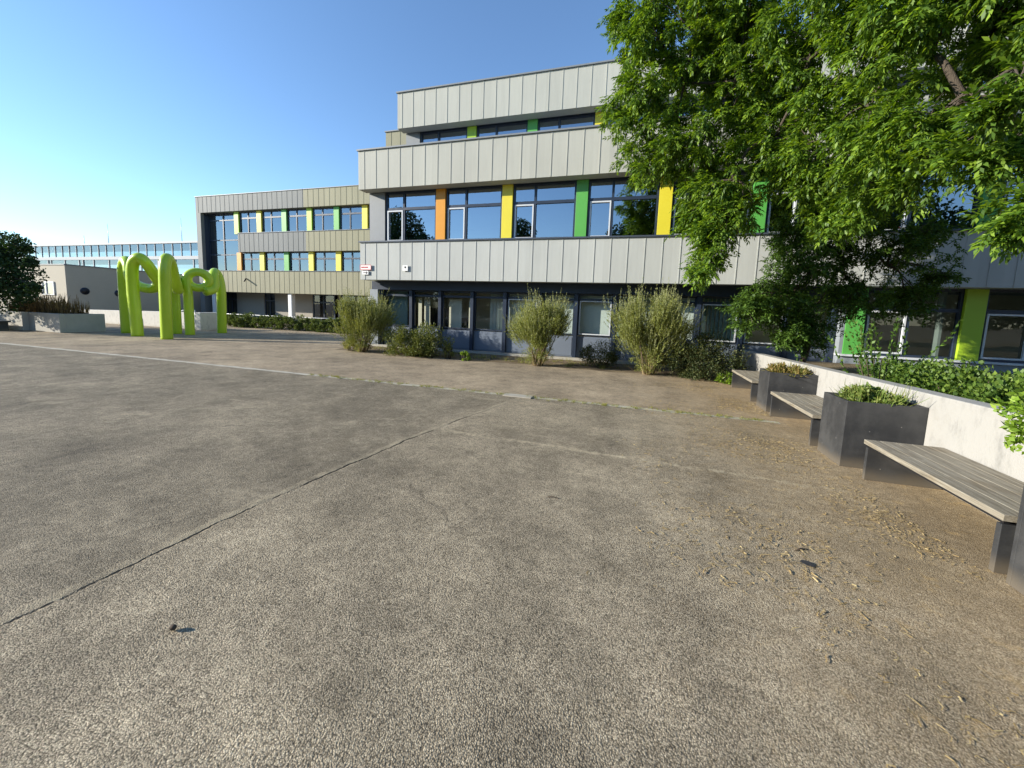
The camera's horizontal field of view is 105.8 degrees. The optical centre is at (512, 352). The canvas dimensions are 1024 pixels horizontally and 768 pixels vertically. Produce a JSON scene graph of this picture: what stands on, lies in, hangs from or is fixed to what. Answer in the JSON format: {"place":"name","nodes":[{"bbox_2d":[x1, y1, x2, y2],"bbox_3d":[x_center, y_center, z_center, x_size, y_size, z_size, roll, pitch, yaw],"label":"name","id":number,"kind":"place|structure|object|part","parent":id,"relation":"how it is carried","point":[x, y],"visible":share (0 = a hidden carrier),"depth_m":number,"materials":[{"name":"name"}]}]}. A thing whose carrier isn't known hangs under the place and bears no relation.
{"place":"outdoors","nodes":[
{"label":"outdoors","id":0,"kind":"place"},
{"bbox_2d":[0,320,10,330],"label":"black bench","id":1,"kind":"object","parent":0,"point":[4,326],"visible":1,"depth_m":16.56,"materials":[{"name":"metal"}]},
{"bbox_2d":[1,264,200,311],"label":"annex building","id":2,"kind":"structure","parent":0,"point":[96,287],"depth_m":30.08,"materials":[{"name":"metal"}]},
{"bbox_2d":[41,281,54,294],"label":"window","id":3,"kind":"structure","parent":2,"relation":"in","point":[49,287],"depth_m":29.32,"materials":[{"name":"white plastic"}]},
{"bbox_2d":[80,288,89,294],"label":"round window","id":4,"kind":"structure","parent":2,"relation":"in","point":[85,291],"depth_m":29.70,"materials":[{"name":"black glass"}]},
{"bbox_2d":[0,0,849,273],"label":"sky","id":5,"kind":"structure","parent":0,"point":[118,114],"materials":[{"name":"blue"}]},
{"bbox_2d":[430,308,448,328],"bbox_3d":[-3.248,-1.162,16.651,0.800,1.500,0.430,4,7,17],"label":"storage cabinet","id":6,"kind":"object","parent":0,"point":[433,315],"visible":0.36,"depth_m":16.43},
{"bbox_3d":[-3.307,-1.163,16.457,0.760,1.380,0.027,4,7,17],"label":"cabinet door","id":7,"kind":"part","parent":6,"relation":"part of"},
{"bbox_2d":[0,316,1023,767],"bbox_3d":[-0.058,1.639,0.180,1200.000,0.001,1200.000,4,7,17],"label":"ground","id":8,"kind":"structure","parent":0,"point":[328,572],"depth_m":2.40,"materials":[{"name":"concrete"}]},
{"bbox_2d":[0,309,105,332],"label":"planter wall","id":9,"kind":"structure","parent":8,"relation":"on","point":[52,322],"depth_m":17.01,"materials":[{"name":"grey concrete"}]},
{"bbox_2d":[0,230,49,313],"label":"dark tree","id":10,"kind":"object","parent":9,"relation":"on","point":[13,252],"visible":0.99,"depth_m":15.90,"materials":[{"name":"green plant"}]},
{"bbox_2d":[5,293,89,313],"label":"reed clump","id":11,"kind":"object","parent":9,"relation":"on","point":[49,305],"visible":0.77,"depth_m":17.45,"materials":[{"name":"brown plant"}]},
{"bbox_2d":[19,224,198,270],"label":"glazed gallery","id":12,"kind":"object","parent":8,"relation":"on","point":[172,246],"visible":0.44,"depth_m":58.93,"materials":[{"name":"white glass"}]},
{"bbox_2d":[70,309,216,329],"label":"retaining wall","id":13,"kind":"structure","parent":8,"relation":"on","point":[205,320],"depth_m":21.81,"materials":[{"name":"white concrete"}]},
{"bbox_2d":[117,253,226,339],"bbox_3d":[-15.013,-2.398,16.625,3.928,3.503,4.017,-1,7,-29],"label":"tube sculpture","id":14,"kind":"object","parent":8,"relation":"on","point":[169,284],"visible":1,"depth_m":16.59,"materials":[{"name":"paint"}]},
{"bbox_2d":[169,624,176,630],"bbox_3d":[-1.693,1.370,1.927,0.034,0.027,0.029,4,7,17],"label":"pine cone","id":15,"kind":"object","parent":8,"relation":"on","point":[172,627],"visible":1,"depth_m":1.92,"materials":[{"name":"brown plant"}]},
{"bbox_2d":[227,313,327,325],"bbox_3d":[-15.873,-2.082,25.748,11.544,0.700,0.044,4,7,17],"label":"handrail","id":16,"kind":"object","parent":8,"relation":"on","point":[287,316],"visible":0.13,"depth_m":25.37,"materials":[{"name":"metal"}]},
{"bbox_2d":[194,185,371,319],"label":"school wing","id":17,"kind":"structure","parent":8,"relation":"on","point":[293,253],"depth_m":33.46,"materials":[{"name":"beige metal"}]},
{"bbox_2d":[227,292,237,313],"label":"window","id":18,"kind":"structure","parent":17,"relation":"in","point":[231,296],"depth_m":37.50,"materials":[{"name":"black glass"}]},
{"bbox_2d":[240,211,255,232],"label":"window","id":19,"kind":"structure","parent":17,"relation":"in","point":[247,217],"depth_m":33.87,"materials":[{"name":"grey metal"}]},
{"bbox_2d":[242,253,259,270],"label":"window","id":20,"kind":"structure","parent":17,"relation":"in","point":[250,258],"depth_m":34.16,"materials":[{"name":"grey metal"}]},
{"bbox_2d":[265,293,274,315],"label":"window","id":21,"kind":"structure","parent":17,"relation":"in","point":[269,297],"depth_m":36.13,"materials":[{"name":"black glass"}]},
{"bbox_2d":[262,210,280,231],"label":"window","id":22,"kind":"structure","parent":17,"relation":"in","point":[270,211],"depth_m":33.09,"materials":[{"name":"grey metal"}]},
{"bbox_2d":[265,252,283,270],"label":"window","id":23,"kind":"structure","parent":17,"relation":"in","point":[266,253],"depth_m":33.44,"materials":[{"name":"grey metal"}]},
{"bbox_2d":[287,209,306,230],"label":"window","id":24,"kind":"structure","parent":17,"relation":"in","point":[288,210],"depth_m":32.30,"materials":[{"name":"grey metal"}]},
{"bbox_2d":[290,252,308,270],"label":"window","id":25,"kind":"structure","parent":17,"relation":"in","point":[291,258],"depth_m":32.67,"materials":[{"name":"grey metal"}]},
{"bbox_2d":[313,207,333,229],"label":"window","id":26,"kind":"structure","parent":17,"relation":"in","point":[314,214],"depth_m":31.54,"materials":[{"name":"grey metal"}]},
{"bbox_2d":[313,294,335,318],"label":"window","id":27,"kind":"structure","parent":17,"relation":"in","point":[321,303],"depth_m":34.33,"materials":[{"name":"black glass"}]},
{"bbox_2d":[315,252,335,270],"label":"window","id":28,"kind":"structure","parent":17,"relation":"in","point":[324,258],"depth_m":31.90,"materials":[{"name":"grey metal"}]},
{"bbox_2d":[340,206,361,228],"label":"window","id":29,"kind":"structure","parent":17,"relation":"in","point":[350,207],"depth_m":30.76,"materials":[{"name":"grey metal"}]},
{"bbox_2d":[342,251,359,270],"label":"window","id":30,"kind":"structure","parent":17,"relation":"in","point":[352,252],"depth_m":31.09,"materials":[{"name":"grey metal"}]},
{"bbox_2d":[341,295,366,317],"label":"window","id":31,"kind":"structure","parent":17,"relation":"in","point":[354,298],"depth_m":33.65,"materials":[{"name":"grey metal"}]},
{"bbox_2d":[227,312,356,332],"bbox_3d":[-13.492,-1.735,22.937,10.456,1.223,1.502,4,7,17],"label":"box hedge","id":32,"kind":"object","parent":8,"relation":"on","point":[281,322],"visible":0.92,"depth_m":22.71,"materials":[{"name":"green plant"}]},
{"bbox_2d":[0,343,780,423],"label":"paving strip","id":33,"kind":"object","parent":8,"relation":"on","point":[671,411],"visible":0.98,"depth_m":8.19,"materials":[{"name":"concrete"}]},
{"bbox_2d":[503,393,533,398],"bbox_3d":[0.100,0.836,7.424,0.560,0.021,0.220,4,7,17],"label":"manhole cover","id":34,"kind":"object","parent":8,"relation":"on","point":[516,395],"visible":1,"depth_m":7.38,"materials":[{"name":"metal"}]},
{"bbox_2d":[336,346,730,380],"bbox_3d":[-0.037,0.262,12.540,13.100,0.026,2.123,4,7,17],"label":"planting bed","id":35,"kind":"object","parent":8,"relation":"on","point":[576,365],"visible":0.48,"depth_m":12.27,"materials":[{"name":"soil"}]},
{"bbox_2d":[340,340,356,350],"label":"plant","id":36,"kind":"object","parent":35,"relation":"on","point":[347,346],"visible":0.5,"depth_m":13.75,"materials":[{"name":"green plant"}]},
{"bbox_2d":[325,286,399,351],"bbox_3d":[-5.030,-1.145,13.547,2.492,2.324,2.195,4,7,17],"label":"broom shrub","id":37,"kind":"object","parent":35,"relation":"on","point":[363,317],"visible":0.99,"depth_m":13.09,"materials":[{"name":"plant"}]},
{"bbox_2d":[381,319,454,357],"bbox_3d":[-3.194,-0.398,12.804,2.708,1.421,1.551,4,7,17],"label":"bush","id":38,"kind":"object","parent":35,"relation":"on","point":[424,341],"visible":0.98,"depth_m":12.57,"materials":[{"name":"green plant"}]},
{"bbox_2d":[442,343,455,358],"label":"plant","id":39,"kind":"object","parent":35,"relation":"on","point":[452,353],"visible":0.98,"depth_m":12.48,"materials":[{"name":"green plant"}]},
{"bbox_2d":[460,350,470,360],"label":"plant","id":40,"kind":"object","parent":35,"relation":"on","point":[466,355],"visible":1,"depth_m":12.22,"materials":[{"name":"green plant"}]},
{"bbox_2d":[503,287,576,365],"bbox_3d":[0.717,-0.806,11.509,2.310,2.495,2.040,4,7,17],"label":"broom shrub","id":41,"kind":"object","parent":35,"relation":"on","point":[534,325],"visible":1,"depth_m":11.24,"materials":[{"name":"plant"}]},
{"bbox_2d":[579,339,626,367],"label":"bush","id":42,"kind":"object","parent":35,"relation":"on","point":[605,356],"visible":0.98,"depth_m":11.57,"materials":[{"name":"green plant"}]},
{"bbox_2d":[603,278,705,374],"bbox_3d":[3.821,-0.724,10.624,2.762,2.740,2.137,4,7,17],"label":"broom shrub","id":43,"kind":"object","parent":35,"relation":"on","point":[635,333],"visible":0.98,"depth_m":10.30,"materials":[{"name":"plant"}]},
{"bbox_2d":[650,330,751,380],"bbox_3d":[4.941,0.109,10.314,2.519,1.516,1.723,4,7,17],"label":"bush","id":44,"kind":"object","parent":35,"relation":"on","point":[691,359],"visible":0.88,"depth_m":10.01,"materials":[{"name":"green plant"}]},
{"bbox_2d":[308,344,763,420],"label":"weed grass","id":45,"kind":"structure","parent":8,"relation":"on","point":[567,365],"depth_m":8.30,"materials":[{"name":"green plant"}]},
{"bbox_2d":[371,344,731,370],"bbox_3d":[0.153,0.206,13.671,13.600,0.310,0.150,4,7,17],"label":"kerb ledge","id":46,"kind":"object","parent":8,"relation":"on","point":[514,354],"visible":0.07,"depth_m":13.63,"materials":[{"name":"grey concrete"}]},
{"bbox_2d":[356,6,1023,373],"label":"school building","id":47,"kind":"structure","parent":8,"relation":"on","point":[492,199],"depth_m":12.75,"materials":[{"name":"metal"}]},
{"bbox_2d":[360,265,370,269],"bbox_3d":[-5.481,-3.159,14.380,0.490,0.190,0.017,4,7,17],"label":"warning sign","id":48,"kind":"object","parent":47,"relation":"attached to","point":[365,267],"visible":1,"depth_m":14.37,"materials":[{"name":"white plastic"}]},
{"bbox_2d":[384,290,408,326],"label":"window","id":49,"kind":"structure","parent":47,"relation":"in","point":[385,291],"depth_m":15.11,"materials":[{"name":"grey metal"}]},
{"bbox_2d":[402,265,407,270],"bbox_3d":[-3.873,-3.024,13.895,0.220,0.200,0.016,4,7,17],"label":"notice sign","id":50,"kind":"object","parent":47,"relation":"attached to","point":[404,267],"visible":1,"depth_m":13.89,"materials":[{"name":"white plastic"}]},
{"bbox_2d":[386,190,435,240],"bbox_3d":[-3.757,-4.985,14.299,2.110,1.835,0.102,4,7,17],"label":"window","id":51,"kind":"structure","parent":47,"relation":"in","point":[410,215],"depth_m":14.30,"materials":[{"name":"blue glass"}]},
{"bbox_2d":[413,291,437,327],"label":"window","id":52,"kind":"structure","parent":47,"relation":"in","point":[414,303],"depth_m":14.86,"materials":[{"name":"grey metal"}]},
{"bbox_2d":[421,128,466,142],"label":"window","id":53,"kind":"structure","parent":47,"relation":"in","point":[461,133],"depth_m":15.52,"materials":[{"name":"blue glass"}]},
{"bbox_2d":[442,291,469,329],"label":"window","id":54,"kind":"structure","parent":47,"relation":"in","point":[443,295],"depth_m":14.46,"materials":[{"name":"grey metal"}]},
{"bbox_2d":[446,186,502,238],"bbox_3d":[-1.370,-4.822,13.575,2.110,1.835,0.102,4,7,17],"label":"window","id":55,"kind":"structure","parent":47,"relation":"in","point":[474,212],"depth_m":13.57,"materials":[{"name":"blue glass"}]},
{"bbox_2d":[474,292,502,330],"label":"window","id":56,"kind":"structure","parent":47,"relation":"in","point":[488,297],"depth_m":14.06,"materials":[{"name":"grey metal"}]},
{"bbox_2d":[477,121,527,136],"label":"window","id":57,"kind":"structure","parent":47,"relation":"in","point":[515,127],"depth_m":14.80,"materials":[{"name":"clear glass"}]},
{"bbox_2d":[506,293,537,331],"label":"window","id":58,"kind":"structure","parent":47,"relation":"in","point":[508,297],"depth_m":13.66,"materials":[{"name":"grey metal"}]},
{"bbox_2d":[512,181,576,237],"bbox_3d":[1.022,-4.658,12.849,2.120,1.835,0.102,4,7,17],"label":"window","id":59,"kind":"structure","parent":47,"relation":"in","point":[539,209],"depth_m":12.84,"materials":[{"name":"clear glass"}]},
{"bbox_2d":[542,293,574,334],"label":"window","id":60,"kind":"structure","parent":47,"relation":"in","point":[566,299],"depth_m":13.19,"materials":[{"name":"grey metal"}]},
{"bbox_2d":[538,113,594,130],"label":"window","id":61,"kind":"structure","parent":47,"relation":"in","point":[587,119],"depth_m":14.09,"materials":[{"name":"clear glass"}]},
{"bbox_2d":[577,294,613,336],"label":"window","id":62,"kind":"structure","parent":47,"relation":"in","point":[580,295],"depth_m":12.91,"materials":[{"name":"grey metal"}]},
{"bbox_2d":[586,176,659,235],"bbox_3d":[3.419,-4.494,12.123,2.120,1.835,0.102,4,7,17],"label":"window","id":63,"kind":"structure","parent":47,"relation":"in","point":[612,211],"depth_m":12.13,"materials":[{"name":"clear glass"}]},
{"bbox_2d":[615,295,653,337],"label":"window","id":64,"kind":"structure","parent":47,"relation":"in","point":[618,295],"depth_m":12.58,"materials":[{"name":"grey metal"}]},
{"bbox_2d":[658,296,696,340],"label":"window","id":65,"kind":"structure","parent":47,"relation":"in","point":[686,302],"depth_m":12.04,"materials":[{"name":"grey metal"}]},
{"bbox_2d":[683,99,735,114],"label":"window","id":66,"kind":"structure","parent":47,"relation":"in","point":[724,100],"depth_m":12.72,"materials":[{"name":"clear glass"}]},
{"bbox_2d":[670,170,752,233],"bbox_3d":[5.811,-4.330,11.397,2.110,1.835,0.102,4,7,17],"label":"window","id":67,"kind":"structure","parent":47,"relation":"in","point":[673,213],"depth_m":11.62,"materials":[{"name":"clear glass"}]},
{"bbox_2d":[699,297,738,343],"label":"window","id":68,"kind":"structure","parent":47,"relation":"in","point":[727,303],"depth_m":11.80,"materials":[{"name":"grey metal"}]},
{"bbox_2d":[742,298,783,345],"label":"window","id":69,"kind":"structure","parent":47,"relation":"in","point":[765,298],"depth_m":11.62,"materials":[{"name":"grey metal"}]},
{"bbox_2d":[764,165,858,231],"bbox_3d":[8.203,-4.167,10.672,2.120,1.835,0.102,4,7,17],"label":"window","id":70,"kind":"structure","parent":47,"relation":"in","point":[771,213],"depth_m":10.92,"materials":[{"name":"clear glass"}]},
{"bbox_2d":[792,299,831,347],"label":"window","id":71,"kind":"structure","parent":47,"relation":"in","point":[823,299],"depth_m":11.05,"materials":[{"name":"grey glass"}]},
{"bbox_2d":[873,78,943,90],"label":"window","id":72,"kind":"structure","parent":47,"relation":"in","point":[899,84],"depth_m":11.24,"materials":[{"name":"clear glass"}]},
{"bbox_2d":[861,288,964,359],"bbox_3d":[10.534,-0.778,10.285,2.020,1.810,0.102,4,7,17],"label":"window","id":73,"kind":"structure","parent":47,"relation":"in","point":[921,341],"depth_m":10.22,"materials":[{"name":"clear glass"}]},
{"bbox_2d":[874,160,981,229],"bbox_3d":[10.600,-4.002,9.945,2.120,1.835,0.102,4,7,17],"label":"window","id":74,"kind":"structure","parent":47,"relation":"in","point":[951,205],"depth_m":9.84,"materials":[{"name":"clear glass"}]},
{"bbox_2d":[978,290,1023,363],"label":"window","id":75,"kind":"structure","parent":47,"relation":"in","point":[1002,340],"depth_m":9.74,"materials":[{"name":"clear glass"}]},
{"bbox_2d":[1002,157,1023,224],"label":"window","id":76,"kind":"structure","parent":47,"relation":"in","point":[1007,183],"depth_m":9.45,"materials":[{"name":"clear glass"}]},
{"bbox_3d":[-2.016,-0.626,15.654,2.200,0.740,0.700,4,7,17],"label":"office desk","id":77,"kind":"object","parent":47,"relation":"on","visible":0},
{"bbox_2d":[444,317,448,326],"bbox_3d":[-2.588,-1.245,15.875,0.520,0.399,0.180,4,7,17],"label":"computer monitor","id":78,"kind":"object","parent":77,"relation":"on","point":[446,320],"visible":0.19,"depth_m":15.86,"materials":[{"name":"black plastic"}]},
{"bbox_2d":[461,318,467,327],"bbox_3d":[-2.044,-1.196,15.607,0.520,0.399,0.180,4,7,17],"label":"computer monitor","id":79,"kind":"object","parent":77,"relation":"on","point":[464,321],"visible":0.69,"depth_m":15.52,"materials":[{"name":"black plastic"}]},
{"bbox_2d":[714,372,731,384],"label":"plant","id":80,"kind":"object","parent":8,"relation":"on","point":[720,377],"visible":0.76,"depth_m":9.65,"materials":[{"name":"green plant"}]},
{"bbox_2d":[731,370,759,401],"bbox_3d":[5.271,0.715,8.354,0.658,0.420,1.620,4,7,17],"label":"wooden bench","id":81,"kind":"object","parent":8,"relation":"on","point":[745,379],"visible":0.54,"depth_m":8.66,"materials":[{"name":"grey wood"}]},
{"bbox_2d":[756,368,817,411],"bbox_3d":[4.944,0.701,7.024,0.725,0.714,0.560,4,7,17],"label":"steel planter","id":82,"kind":"object","parent":8,"relation":"on","point":[768,382],"visible":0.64,"depth_m":6.79,"materials":[{"name":"metal"}]},
{"bbox_2d":[758,361,815,376],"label":"planter plants","id":83,"kind":"object","parent":82,"relation":"in","point":[779,367],"visible":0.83,"depth_m":6.89,"materials":[{"name":"plant"}]},
{"bbox_2d":[769,391,823,445],"bbox_3d":[4.469,0.971,5.767,0.658,0.420,1.620,4,7,17],"label":"wooden bench","id":84,"kind":"object","parent":8,"relation":"on","point":[796,406],"visible":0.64,"depth_m":6.01,"materials":[{"name":"grey wood"}]},
{"bbox_2d":[586,379,1023,767],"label":"straw litter","id":85,"kind":"object","parent":8,"relation":"on","point":[965,716],"visible":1,"depth_m":2.89,"materials":[{"name":"beige plant"}]},
{"bbox_2d":[799,560,815,566],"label":"dark leaf","id":86,"kind":"object","parent":8,"relation":"on","point":[807,563],"visible":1,"depth_m":2.62,"materials":[{"name":"grey plant"}]},
{"bbox_2d":[817,392,928,468],"bbox_3d":[4.181,0.923,4.558,0.725,0.760,0.560,4,7,17],"label":"steel planter","id":87,"kind":"object","parent":8,"relation":"on","point":[847,427],"visible":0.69,"depth_m":4.35,"materials":[{"name":"metal"}]},
{"bbox_2d":[829,379,928,406],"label":"planter plants","id":88,"kind":"object","parent":87,"relation":"in","point":[868,392],"visible":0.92,"depth_m":4.45,"materials":[{"name":"green plant"}]},
{"bbox_2d":[741,350,1023,521],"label":"bench wall","id":89,"kind":"structure","parent":8,"relation":"on","point":[969,429],"depth_m":3.84,"materials":[{"name":"white concrete"}]},
{"bbox_2d":[794,360,1011,382],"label":"raised bed soil","id":90,"kind":"structure","parent":8,"relation":"on","point":[852,368],"depth_m":9.69,"materials":[{"name":"brown soil"}]},
{"bbox_2d":[594,0,1023,295],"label":"tree","id":91,"kind":"object","parent":90,"relation":"on","point":[868,139],"visible":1,"depth_m":6.51,"materials":[{"name":"green plant"}]},
{"bbox_2d":[715,184,971,362],"bbox_3d":[7.250,-1.608,8.491,5.156,4.382,2.157,3,6,10],"label":"tree","id":92,"kind":"object","parent":90,"relation":"on","point":[797,332],"visible":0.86,"depth_m":8.37,"materials":[{"name":"green plant"}]},
{"bbox_2d":[826,315,962,383],"bbox_3d":[5.579,0.066,5.910,1.339,1.270,1.218,7,8,35],"label":"young rose","id":93,"kind":"object","parent":90,"relation":"on","point":[863,361],"visible":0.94,"depth_m":5.91,"materials":[{"name":"green plant"}]},
{"bbox_2d":[868,355,951,384],"bbox_3d":[7.173,0.618,6.857,1.394,1.125,1.677,1,6,-6],"label":"leafy shrub","id":94,"kind":"object","parent":90,"relation":"on","point":[909,366],"visible":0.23,"depth_m":6.89,"materials":[{"name":"green plant"}]},
{"bbox_2d":[899,358,1023,402],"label":"leafy shrub","id":95,"kind":"object","parent":90,"relation":"on","point":[951,380],"visible":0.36,"depth_m":5.38,"materials":[{"name":"green plant"}]},
{"bbox_2d":[961,374,1023,408],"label":"leafy shrub","id":96,"kind":"object","parent":90,"relation":"on","point":[985,392],"visible":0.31,"depth_m":4.22,"materials":[{"name":"green plant"}]},
{"bbox_2d":[862,439,1023,574],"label":"wooden bench","id":97,"kind":"object","parent":8,"relation":"on","point":[994,494],"visible":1,"depth_m":3.23,"materials":[{"name":"grey wood"}]},
{"bbox_2d":[1006,487,1023,594],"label":"steel planter","id":98,"kind":"object","parent":8,"relation":"on","point":[1015,577],"visible":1,"depth_m":2.45,"materials":[{"name":"metal"}]},
{"bbox_2d":[989,385,1023,454],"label":"leafy plant","id":99,"kind":"object","parent":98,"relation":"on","point":[1013,427],"visible":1,"depth_m":2.66,"materials":[{"name":"green plant"}]}
]}

